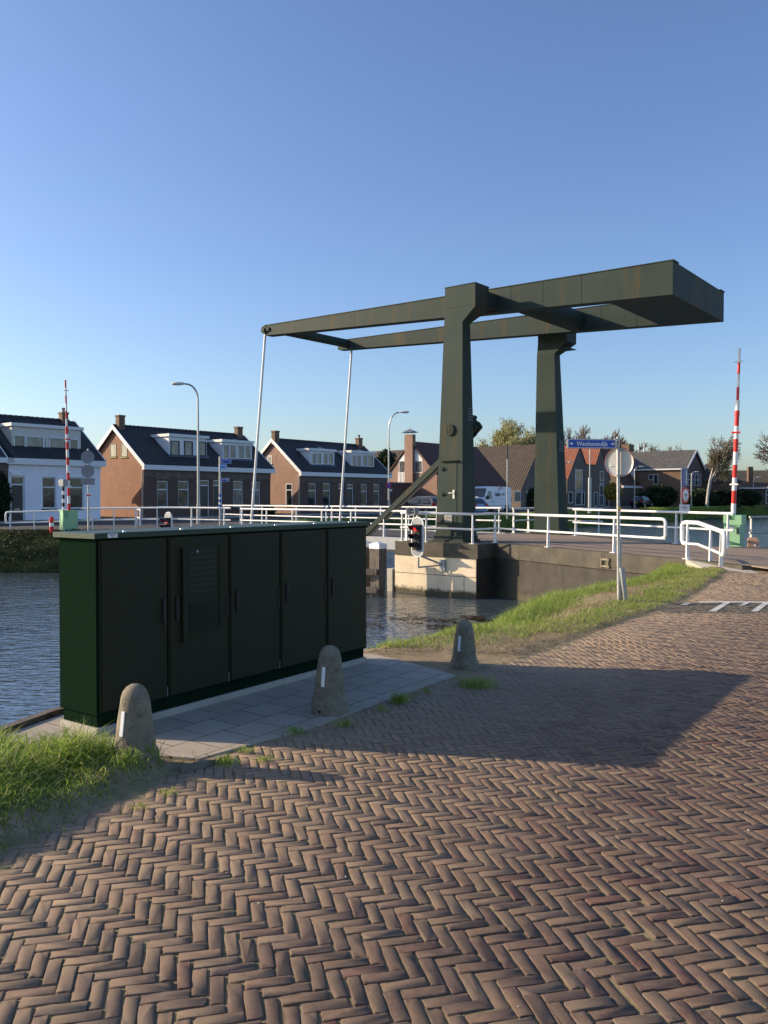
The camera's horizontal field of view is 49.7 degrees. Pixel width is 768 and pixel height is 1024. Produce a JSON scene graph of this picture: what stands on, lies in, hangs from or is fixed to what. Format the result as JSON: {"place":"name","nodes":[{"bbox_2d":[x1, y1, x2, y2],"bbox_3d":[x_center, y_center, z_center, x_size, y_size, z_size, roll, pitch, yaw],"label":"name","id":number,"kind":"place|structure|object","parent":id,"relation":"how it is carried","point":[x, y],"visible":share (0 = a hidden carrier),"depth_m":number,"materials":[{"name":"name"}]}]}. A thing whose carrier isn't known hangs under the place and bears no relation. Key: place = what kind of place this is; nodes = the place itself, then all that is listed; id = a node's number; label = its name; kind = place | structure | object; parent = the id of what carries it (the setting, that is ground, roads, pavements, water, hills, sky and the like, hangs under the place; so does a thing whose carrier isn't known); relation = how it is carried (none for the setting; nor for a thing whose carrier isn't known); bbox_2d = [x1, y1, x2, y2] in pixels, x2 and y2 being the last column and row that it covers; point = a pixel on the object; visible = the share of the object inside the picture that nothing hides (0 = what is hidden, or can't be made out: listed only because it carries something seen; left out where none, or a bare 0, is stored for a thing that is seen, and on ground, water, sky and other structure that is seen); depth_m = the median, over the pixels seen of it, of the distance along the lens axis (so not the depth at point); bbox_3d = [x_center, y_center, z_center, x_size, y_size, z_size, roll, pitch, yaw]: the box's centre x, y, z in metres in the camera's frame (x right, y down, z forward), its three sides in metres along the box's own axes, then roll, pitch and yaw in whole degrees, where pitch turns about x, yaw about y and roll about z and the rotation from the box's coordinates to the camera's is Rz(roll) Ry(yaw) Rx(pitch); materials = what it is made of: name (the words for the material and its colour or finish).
{"place":"outdoors","nodes":[
{"label":"outdoors","id":0,"kind":"place"},
{"bbox_2d":[0,528,109,572],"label":"bank slope","id":1,"kind":"structure","parent":0,"point":[45,565],"depth_m":34.47,"materials":[{"name":"green plant"}]},
{"bbox_2d":[5,509,67,529],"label":"railing","id":2,"kind":"object","parent":1,"relation":"on","point":[10,522],"visible":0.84,"depth_m":35.88,"materials":[{"name":"white metal"}]},
{"bbox_2d":[58,479,67,509],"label":"warning light column","id":3,"kind":"structure","parent":1,"relation":"on","point":[63,483],"depth_m":35.54,"materials":[{"name":"white metal"}]},
{"bbox_2d":[59,380,77,530],"bbox_3d":[-13.644,-2.396,35.792,0.660,6.548,0.560,-1,1,-37],"label":"bridge barrier","id":4,"kind":"object","parent":1,"relation":"on","point":[68,518],"visible":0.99,"depth_m":35.61,"materials":[{"name":"red metal"}]},
{"bbox_2d":[81,449,94,529],"bbox_3d":[-12.346,-0.827,34.581,0.570,3.618,0.108,0,1,0],"label":"road sign","id":5,"kind":"object","parent":1,"relation":"on","point":[87,458],"visible":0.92,"depth_m":34.52,"materials":[{"name":"metal"}]},
{"bbox_2d":[0,521,239,529],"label":"approach road","id":6,"kind":"structure","parent":0,"point":[132,525],"depth_m":41.91,"materials":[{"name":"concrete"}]},
{"bbox_2d":[171,382,200,523],"bbox_3d":[-10.519,-3.046,43.949,1.523,7.694,0.286,0,1,0],"label":"street lamp","id":7,"kind":"object","parent":6,"relation":"on","point":[198,475],"visible":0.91,"depth_m":43.90,"materials":[{"name":"metal"}]},
{"bbox_2d":[219,456,230,524],"bbox_3d":[-7.666,-0.902,39.980,0.615,3.560,0.135,0,1,0],"label":"road sign","id":8,"kind":"object","parent":6,"relation":"on","point":[223,462],"visible":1,"depth_m":39.91,"materials":[{"name":"metal"}]},
{"bbox_2d":[0,653,455,760],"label":"pavement","id":9,"kind":"structure","parent":0,"point":[257,717],"depth_m":6.21,"materials":[{"name":"grey concrete"}]},
{"bbox_2d":[53,521,369,734],"bbox_3d":[-1.234,0.861,7.017,0.495,1.508,3.152,1,1,35],"label":"utility cabinet","id":10,"kind":"object","parent":9,"relation":"on","point":[174,620],"visible":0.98,"depth_m":6.38,"materials":[{"name":"metal"}]},
{"bbox_2d":[311,645,347,716],"bbox_3d":[-0.411,1.330,6.290,0.282,0.638,0.283,0,1,-4],"label":"bollard","id":11,"kind":"object","parent":9,"relation":"on","point":[329,697],"visible":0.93,"depth_m":6.20,"materials":[{"name":"concrete"}]},
{"bbox_2d":[0,572,767,1023],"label":"brick road","id":12,"kind":"structure","parent":0,"point":[692,654],"depth_m":3.72,"materials":[{"name":"brick"}]},
{"bbox_2d":[98,672,498,810],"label":"grass tufts","id":13,"kind":"object","parent":12,"relation":"on","point":[479,682],"visible":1,"depth_m":5.18,"materials":[{"name":"green plant"}]},
{"bbox_2d":[681,601,767,610],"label":"road marking","id":14,"kind":"object","parent":12,"relation":"on","point":[760,606],"visible":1,"depth_m":12.63,"materials":[{"name":"white paint"}]},
{"bbox_2d":[0,566,767,1023],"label":"ground","id":15,"kind":"structure","parent":0,"point":[438,658],"depth_m":4.19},
{"bbox_2d":[0,707,63,733],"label":"quay edge","id":16,"kind":"object","parent":15,"relation":"attached to","point":[41,716],"visible":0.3,"depth_m":6.01,"materials":[{"name":"grey concrete"}]},
{"bbox_2d":[0,719,208,850],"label":"grass","id":17,"kind":"structure","parent":15,"relation":"on","point":[19,761],"depth_m":4.67,"materials":[{"name":"green plant"}]},
{"bbox_2d":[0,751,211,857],"bbox_3d":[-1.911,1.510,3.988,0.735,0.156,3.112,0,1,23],"label":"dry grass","id":18,"kind":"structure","parent":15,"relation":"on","point":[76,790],"depth_m":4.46,"materials":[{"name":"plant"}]},
{"bbox_2d":[114,683,159,757],"bbox_3d":[-1.515,1.364,5.046,0.282,0.638,0.283,0,1,0],"label":"bollard","id":19,"kind":"object","parent":15,"relation":"on","point":[135,726],"visible":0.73,"depth_m":4.96,"materials":[{"name":"stone"}]},
{"bbox_2d":[178,754,229,773],"bbox_3d":[-1.100,1.572,5.071,0.050,0.100,0.339,1,2,45],"label":"kerb stone","id":20,"kind":"object","parent":15,"relation":"on","point":[192,766],"visible":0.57,"depth_m":5.02,"materials":[{"name":"concrete"}]},
{"bbox_2d":[450,620,478,669],"bbox_3d":[0.776,1.351,7.989,0.277,0.625,0.277,0,1,6],"label":"bollard","id":21,"kind":"object","parent":15,"relation":"on","point":[464,657],"visible":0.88,"depth_m":7.90,"materials":[{"name":"concrete"}]},
{"bbox_2d":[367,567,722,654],"bbox_3d":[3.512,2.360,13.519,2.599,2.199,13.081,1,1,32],"label":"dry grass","id":22,"kind":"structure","parent":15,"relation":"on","point":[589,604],"depth_m":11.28,"materials":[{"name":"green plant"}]},
{"bbox_2d":[616,437,627,600],"bbox_3d":[3.667,0.274,12.751,0.170,2.861,0.119,0,1,-13],"label":"sign pole","id":23,"kind":"object","parent":15,"relation":"on","point":[621,585],"visible":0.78,"depth_m":12.75,"materials":[{"name":"metal"}]},
{"bbox_2d":[567,438,619,448],"bbox_3d":[3.199,-1.048,12.681,0.827,0.154,0.084,0,1,-5],"label":"street name sign","id":24,"kind":"object","parent":23,"relation":"attached to","point":[594,443],"visible":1,"depth_m":12.65,"materials":[{"name":"blue metal"}]},
{"bbox_2d":[604,447,633,476],"bbox_3d":[3.621,-0.765,12.766,0.448,0.469,0.113,0,1,19],"label":"road sign","id":25,"kind":"object","parent":23,"relation":"attached to","point":[626,461],"visible":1,"depth_m":12.76,"materials":[{"name":"grey metal"}]},
{"bbox_2d":[680,520,726,565],"bbox_3d":[7.343,0.744,18.816,0.359,1.075,1.756,0,1,-12],"label":"railing","id":26,"kind":"object","parent":15,"relation":"on","point":[722,552],"visible":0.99,"depth_m":18.83,"materials":[{"name":"white metal"}]},
{"bbox_2d":[0,517,767,725],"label":"canal water","id":27,"kind":"structure","parent":0,"point":[29,648],"depth_m":21.84,"materials":[{"name":"blue liquid"}]},
{"bbox_2d":[366,541,371,593],"bbox_3d":[-0.655,2.066,26.645,0.364,2.340,0.364,1,1,38],"label":"mooring post","id":28,"kind":"object","parent":27,"relation":"in","point":[367,563],"visible":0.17,"depth_m":26.56,"materials":[{"name":"brown wood"}]},
{"bbox_2d":[369,542,386,596],"bbox_3d":[-0.188,2.087,26.045,0.404,2.320,0.404,1,1,38],"label":"mooring post","id":29,"kind":"object","parent":27,"relation":"in","point":[377,550],"visible":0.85,"depth_m":25.90,"materials":[{"name":"brown wood"}]},
{"bbox_2d":[366,569,376,592],"bbox_3d":[-0.585,2.150,25.931,0.801,0.750,0.070,0,1,24],"label":"fender plank","id":30,"kind":"object","parent":29,"relation":"attached to","point":[371,572],"visible":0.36,"depth_m":25.81,"materials":[{"name":"wood"}]},
{"bbox_2d":[366,614,497,633],"bbox_3d":[1.554,2.745,20.664,7.094,0.001,4.576,0,1,0],"label":"floating weed","id":31,"kind":"object","parent":27,"relation":"on","point":[455,622],"visible":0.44,"depth_m":21.09,"materials":[{"name":"green plant"}]},
{"bbox_2d":[0,506,767,531],"bbox_3d":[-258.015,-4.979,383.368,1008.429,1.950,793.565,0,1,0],"label":"bank","id":32,"kind":"structure","parent":0,"point":[358,514],"depth_m":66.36,"materials":[{"name":"green plant"}]},
{"bbox_2d":[0,439,13,520],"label":"brick house","id":33,"kind":"structure","parent":32,"relation":"on","point":[4,459],"depth_m":49.16,"materials":[{"name":"white paint"}]},
{"bbox_2d":[0,471,13,520],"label":"bush","id":34,"kind":"object","parent":33,"relation":"attached to","point":[6,499],"visible":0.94,"depth_m":48.57,"materials":[{"name":"green plant"}]},
{"bbox_2d":[0,408,105,520],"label":"white house","id":35,"kind":"structure","parent":32,"relation":"on","point":[36,448],"depth_m":51.65,"materials":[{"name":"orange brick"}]},
{"bbox_2d":[42,477,57,509],"bbox_3d":[-20.801,-1.159,51.445,0.180,2.051,1.025,1,1,39],"label":"window","id":36,"kind":"structure","parent":35,"relation":"in","point":[48,483],"depth_m":51.50,"materials":[{"name":"grey glass"}]},
{"bbox_2d":[70,477,84,509],"bbox_3d":[-19.657,-1.180,52.878,0.180,2.080,1.161,1,1,39],"label":"window","id":37,"kind":"structure","parent":35,"relation":"in","point":[76,491],"depth_m":52.97,"materials":[{"name":"grey glass"}]},
{"bbox_2d":[96,415,274,516],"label":"brick house","id":38,"kind":"structure","parent":32,"relation":"on","point":[146,466],"depth_m":59.72,"materials":[{"name":"orange brick"}]},
{"bbox_2d":[109,444,116,457],"bbox_3d":[-19.296,-4.345,59.028,0.841,1.001,0.100,1,1,39],"label":"window","id":39,"kind":"structure","parent":38,"relation":"in","point":[112,446],"depth_m":59.03,"materials":[{"name":"white glass"}]},
{"bbox_2d":[157,481,167,506],"bbox_3d":[-15.525,-1.216,58.051,0.180,1.939,1.042,1,1,39],"label":"window","id":40,"kind":"structure","parent":38,"relation":"in","point":[162,486],"depth_m":58.13,"materials":[{"name":"grey glass"}]},
{"bbox_2d":[178,481,188,508],"bbox_3d":[-14.396,-1.247,59.464,0.180,1.984,1.053,1,1,39],"label":"window","id":41,"kind":"structure","parent":38,"relation":"in","point":[183,487],"depth_m":59.55,"materials":[{"name":"grey glass"}]},
{"bbox_2d":[233,481,243,507],"bbox_3d":[-11.197,-1.334,63.468,0.180,2.111,1.106,1,1,39],"label":"window","id":42,"kind":"structure","parent":38,"relation":"in","point":[237,485],"depth_m":63.53,"materials":[{"name":"grey glass"}]},
{"bbox_2d":[251,482,259,507],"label":"window","id":43,"kind":"structure","parent":38,"relation":"in","point":[257,485],"depth_m":65.06,"materials":[{"name":"grey glass"}]},
{"bbox_2d":[258,504,276,516],"bbox_3d":[-8.854,-0.051,63.056,1.401,1.180,1.251,0,1,0],"label":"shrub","id":44,"kind":"object","parent":32,"relation":"on","point":[270,512],"visible":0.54,"depth_m":62.73,"materials":[{"name":"green plant"}]},
{"bbox_2d":[260,430,391,513],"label":"brick house","id":45,"kind":"structure","parent":32,"relation":"on","point":[308,473],"depth_m":71.56,"materials":[{"name":"orange brick"}]},
{"bbox_2d":[286,484,291,504],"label":"window","id":46,"kind":"structure","parent":45,"relation":"in","point":[288,486],"depth_m":69.56,"materials":[{"name":"black glass"}]},
{"bbox_2d":[308,483,315,505],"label":"window","id":47,"kind":"structure","parent":45,"relation":"in","point":[311,486],"depth_m":69.95,"materials":[{"name":"grey glass"}]},
{"bbox_2d":[323,483,329,506],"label":"window","id":48,"kind":"structure","parent":45,"relation":"in","point":[326,486],"depth_m":71.39,"materials":[{"name":"grey glass"}]},
{"bbox_2d":[361,484,366,505],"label":"window","id":49,"kind":"structure","parent":45,"relation":"in","point":[363,486],"depth_m":75.29,"materials":[{"name":"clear glass"}]},
{"bbox_2d":[373,484,378,505],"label":"window","id":50,"kind":"structure","parent":45,"relation":"in","point":[375,486],"depth_m":76.63,"materials":[{"name":"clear glass"}]},
{"bbox_2d":[376,448,396,469],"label":"tree","id":51,"kind":"object","parent":32,"relation":"on","point":[382,457],"visible":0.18,"depth_m":111.09,"materials":[{"name":"green plant"}]},
{"bbox_2d":[387,411,408,505],"bbox_3d":[1.076,-3.549,61.943,1.643,8.005,0.286,0,1,0],"label":"street lamp","id":52,"kind":"object","parent":32,"relation":"on","point":[388,503],"visible":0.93,"depth_m":61.89,"materials":[{"name":"metal"}]},
{"bbox_2d":[390,482,410,504],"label":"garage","id":53,"kind":"structure","parent":32,"relation":"on","point":[399,489],"depth_m":84.25,"materials":[{"name":"brown brick"}]},
{"bbox_2d":[398,496,436,514],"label":"parked car","id":54,"kind":"object","parent":32,"relation":"on","point":[423,501],"visible":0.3,"depth_m":69.40,"materials":[{"name":"beige paint"}]},
{"bbox_2d":[390,428,508,497],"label":"brick house","id":55,"kind":"structure","parent":32,"relation":"on","point":[414,462],"depth_m":86.40,"materials":[{"name":"brown brick"}]},
{"bbox_2d":[372,444,534,507],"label":"gabled house","id":56,"kind":"structure","parent":32,"relation":"on","point":[521,469],"depth_m":100.73,"materials":[{"name":"brown brick"}]},
{"bbox_2d":[475,498,487,512],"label":"parked car","id":57,"kind":"object","parent":32,"relation":"on","point":[480,502],"visible":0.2,"depth_m":70.05,"materials":[{"name":"blue paint"}]},
{"bbox_2d":[475,486,511,511],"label":"delivery van","id":58,"kind":"object","parent":32,"relation":"on","point":[493,496],"visible":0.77,"depth_m":85.28,"materials":[{"name":"white paint"}]},
{"bbox_2d":[488,417,535,445],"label":"willow tree","id":59,"kind":"object","parent":32,"relation":"on","point":[509,433],"visible":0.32,"depth_m":150.40,"materials":[{"name":"green plant"}]},
{"bbox_2d":[525,487,533,510],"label":"shrub","id":60,"kind":"object","parent":32,"relation":"on","point":[529,497],"visible":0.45,"depth_m":91.61,"materials":[{"name":"green plant"}]},
{"bbox_2d":[564,446,588,506],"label":"gabled house","id":61,"kind":"structure","parent":32,"relation":"on","point":[577,473],"depth_m":109.38,"materials":[{"name":"grey brick"}]},
{"bbox_2d":[575,492,581,504],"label":"window","id":62,"kind":"structure","parent":61,"relation":"in","point":[578,495],"depth_m":109.62,"materials":[{"name":"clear glass"}]},
{"bbox_2d":[575,469,582,489],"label":"window","id":63,"kind":"structure","parent":61,"relation":"in","point":[578,473],"depth_m":109.56,"materials":[{"name":"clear glass"}]},
{"bbox_2d":[564,427,589,445],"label":"bare tree","id":64,"kind":"object","parent":32,"relation":"on","point":[568,436],"visible":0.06,"depth_m":151.99,"materials":[{"name":"brown plant"}]},
{"bbox_2d":[574,425,594,438],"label":"bare tree","id":65,"kind":"object","parent":32,"relation":"on","point":[582,431],"visible":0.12,"depth_m":148.09,"materials":[{"name":"brown plant"}]},
{"bbox_2d":[588,449,590,512],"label":"mast","id":66,"kind":"object","parent":32,"relation":"on","point":[589,492],"visible":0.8,"depth_m":79.87,"materials":[{"name":"metal"}]},
{"bbox_2d":[581,448,610,506],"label":"gabled house","id":67,"kind":"structure","parent":32,"relation":"on","point":[600,477],"depth_m":114.69,"materials":[{"name":"grey brick"}]},
{"bbox_2d":[599,485,603,505],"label":"window","id":68,"kind":"structure","parent":67,"relation":"in","point":[601,487],"depth_m":115.27,"materials":[{"name":"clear glass"}]},
{"bbox_2d":[603,482,622,507],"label":"yellow bush","id":69,"kind":"object","parent":32,"relation":"on","point":[610,491],"visible":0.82,"depth_m":107.41,"materials":[{"name":"green plant"}]},
{"bbox_2d":[604,428,627,449],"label":"bare tree","id":70,"kind":"object","parent":32,"relation":"on","point":[622,439],"visible":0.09,"depth_m":147.50,"materials":[{"name":"brown plant"}]},
{"bbox_2d":[602,443,642,505],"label":"brick house","id":71,"kind":"structure","parent":32,"relation":"on","point":[627,484],"depth_m":123.14,"materials":[{"name":"brick"}]},
{"bbox_2d":[630,496,653,507],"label":"parked car","id":72,"kind":"object","parent":32,"relation":"on","point":[643,501],"visible":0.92,"depth_m":113.03,"materials":[{"name":"black paint"}]},
{"bbox_2d":[633,491,659,506],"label":"shrub","id":73,"kind":"object","parent":32,"relation":"on","point":[654,497],"visible":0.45,"depth_m":116.33,"materials":[{"name":"green plant"}]},
{"bbox_2d":[645,484,678,506],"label":"shrub","id":74,"kind":"object","parent":32,"relation":"on","point":[669,498],"visible":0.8,"depth_m":117.28,"materials":[{"name":"green plant"}]},
{"bbox_2d":[631,444,705,506],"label":"brick house","id":75,"kind":"structure","parent":32,"relation":"on","point":[662,468],"depth_m":125.09,"materials":[{"name":"brown brick"}]},
{"bbox_2d":[685,488,718,506],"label":"shrub","id":76,"kind":"object","parent":32,"relation":"on","point":[698,497],"visible":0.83,"depth_m":118.25,"materials":[{"name":"green plant"}]},
{"bbox_2d":[638,505,767,520],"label":"grass","id":77,"kind":"structure","parent":32,"relation":"on","point":[754,510],"depth_m":112.82,"materials":[{"name":"green plant"}]},
{"bbox_2d":[703,461,742,503],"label":"brick house","id":78,"kind":"structure","parent":32,"relation":"on","point":[716,484],"depth_m":127.44,"materials":[{"name":"brown brick"}]},
{"bbox_2d":[705,434,740,506],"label":"birch tree","id":79,"kind":"object","parent":32,"relation":"on","point":[717,459],"visible":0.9,"depth_m":115.22,"materials":[{"name":"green plant"}]},
{"bbox_2d":[712,489,742,507],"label":"hedge","id":80,"kind":"object","parent":32,"relation":"on","point":[721,494],"visible":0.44,"depth_m":120.94,"materials":[{"name":"green plant"}]},
{"bbox_2d":[727,488,762,507],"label":"shrub","id":81,"kind":"object","parent":32,"relation":"on","point":[753,496],"visible":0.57,"depth_m":125.21,"materials":[{"name":"green plant"}]},
{"bbox_2d":[728,467,767,505],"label":"house","id":82,"kind":"structure","parent":32,"relation":"on","point":[747,476],"depth_m":137.38,"materials":[{"name":"brown brick"}]},
{"bbox_2d":[752,431,767,473],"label":"bare tree","id":83,"kind":"object","parent":32,"relation":"on","point":[762,452],"visible":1,"depth_m":93.59,"materials":[{"name":"green plant"}]},
{"bbox_2d":[0,0,767,469],"label":"sky","id":84,"kind":"structure","parent":0,"point":[181,180],"materials":[{"name":"blue"}]},
{"bbox_2d":[364,561,723,649],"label":"grass","id":85,"kind":"structure","parent":0,"point":[533,607],"depth_m":12.30,"materials":[{"name":"green plant"}]},
{"bbox_2d":[428,533,767,568],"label":"bridge road","id":86,"kind":"structure","parent":0,"point":[758,558],"depth_m":23.71,"materials":[{"name":"asphalt"}]},
{"label":"terrain","id":87,"kind":"structure","parent":0,"visible":0},
{"bbox_2d":[3,521,264,530],"bbox_3d":[-10.468,1.856,39.857,13.600,2.250,16.900,1,1,39],"label":"bridge abutment","id":88,"kind":"object","parent":87,"relation":"on","point":[236,522],"visible":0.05,"depth_m":46.90,"materials":[{"name":"concrete"}]},
{"bbox_2d":[81,507,230,529],"bbox_3d":[-9.672,0.319,35.638,7.100,1.093,0.911,0,1,15],"label":"railing","id":89,"kind":"object","parent":88,"relation":"on","point":[157,519],"visible":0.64,"depth_m":35.96,"materials":[{"name":"white metal"}]},
{"bbox_2d":[159,512,172,527],"bbox_3d":[-8.647,0.850,34.166,1.201,1.720,0.505,0,1,-15],"label":"traffic light","id":90,"kind":"object","parent":88,"relation":"attached to","point":[167,520],"visible":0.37,"depth_m":34.02,"materials":[{"name":"grey paint"}]},
{"bbox_2d":[222,505,328,523],"bbox_3d":[-6.354,0.172,43.356,1.010,1.098,11.462,-1,1,-36],"label":"railing","id":91,"kind":"object","parent":88,"relation":"on","point":[296,516],"visible":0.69,"depth_m":41.48,"materials":[{"name":"white metal"}]},
{"bbox_2d":[387,532,767,601],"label":"bridge abutment","id":92,"kind":"object","parent":87,"relation":"on","point":[483,569],"visible":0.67,"depth_m":25.39,"materials":[{"name":"grey concrete"}]},
{"bbox_2d":[408,517,444,570],"bbox_3d":[1.293,1.006,26.099,1.201,1.720,0.505,0,1,-15],"label":"traffic light","id":93,"kind":"object","parent":92,"relation":"attached to","point":[416,535],"visible":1,"depth_m":26.01,"materials":[{"name":"grey paint"}]},
{"bbox_2d":[250,259,724,551],"bbox_3d":[2.630,-3.046,30.859,17.880,9.071,7.640,1,1,39],"label":"drawbridge","id":94,"kind":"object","parent":92,"relation":"on","point":[672,292],"visible":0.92,"depth_m":27.07,"materials":[{"name":"green paint"}]},
{"bbox_2d":[240,508,419,536],"bbox_3d":[-2.361,0.384,31.430,9.150,0.999,0.160,1,1,39],"label":"railing","id":95,"kind":"object","parent":94,"relation":"on","point":[321,510],"visible":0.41,"depth_m":31.58,"materials":[{"name":"white metal"}]},
{"bbox_2d":[330,505,501,532],"bbox_3d":[1.072,0.276,35.727,9.150,1.049,0.160,1,1,39],"label":"railing","id":96,"kind":"object","parent":94,"relation":"on","point":[408,518],"visible":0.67,"depth_m":35.74,"materials":[{"name":"white metal"}]},
{"bbox_2d":[400,512,666,552],"bbox_3d":[4.276,0.538,24.210,1.705,0.969,9.668,-1,1,-41],"label":"railing","id":97,"kind":"object","parent":92,"relation":"on","point":[548,532],"visible":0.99,"depth_m":23.98,"materials":[{"name":"white metal"}]},
{"bbox_2d":[406,507,418,517],"bbox_3d":[0.953,0.060,26.614,0.340,0.430,0.360,1,1,39],"label":"horn loudspeaker","id":98,"kind":"object","parent":97,"relation":"attached to","point":[413,511],"visible":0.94,"depth_m":26.57,"materials":[{"name":"grey paint"}]},
{"bbox_2d":[512,507,602,532],"bbox_3d":[6.776,0.348,32.486,3.363,1.029,1.317,1,1,35],"label":"railing","id":99,"kind":"object","parent":92,"relation":"on","point":[527,520],"visible":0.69,"depth_m":32.91,"materials":[{"name":"white metal"}]},
{"bbox_2d":[572,508,734,547],"bbox_3d":[8.491,0.450,27.217,0.160,1.029,8.000,0,1,-21],"label":"railing","id":100,"kind":"object","parent":92,"relation":"on","point":[676,528],"visible":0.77,"depth_m":26.05,"materials":[{"name":"white metal"}]},
{"bbox_2d":[679,468,689,543],"bbox_3d":[9.355,-0.109,25.780,0.483,2.522,0.204,-1,1,-26],"label":"road sign","id":101,"kind":"object","parent":92,"relation":"on","point":[684,494],"visible":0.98,"depth_m":25.74,"materials":[{"name":"metal"}]},
{"bbox_2d":[723,348,745,546],"bbox_3d":[10.568,-1.910,24.918,0.520,5.957,0.562,1,1,37],"label":"bridge barrier","id":102,"kind":"object","parent":92,"relation":"on","point":[737,523],"visible":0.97,"depth_m":24.74,"materials":[{"name":"metal"}]},
{"bbox_2d":[747,537,758,547],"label":"brick pillar","id":103,"kind":"structure","parent":92,"relation":"on","point":[752,541],"depth_m":23.89,"materials":[{"name":"red brick"}]},
{"bbox_2d":[749,516,767,536],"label":"railing","id":104,"kind":"object","parent":92,"relation":"on","point":[751,532],"visible":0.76,"depth_m":24.40,"materials":[{"name":"metal"}]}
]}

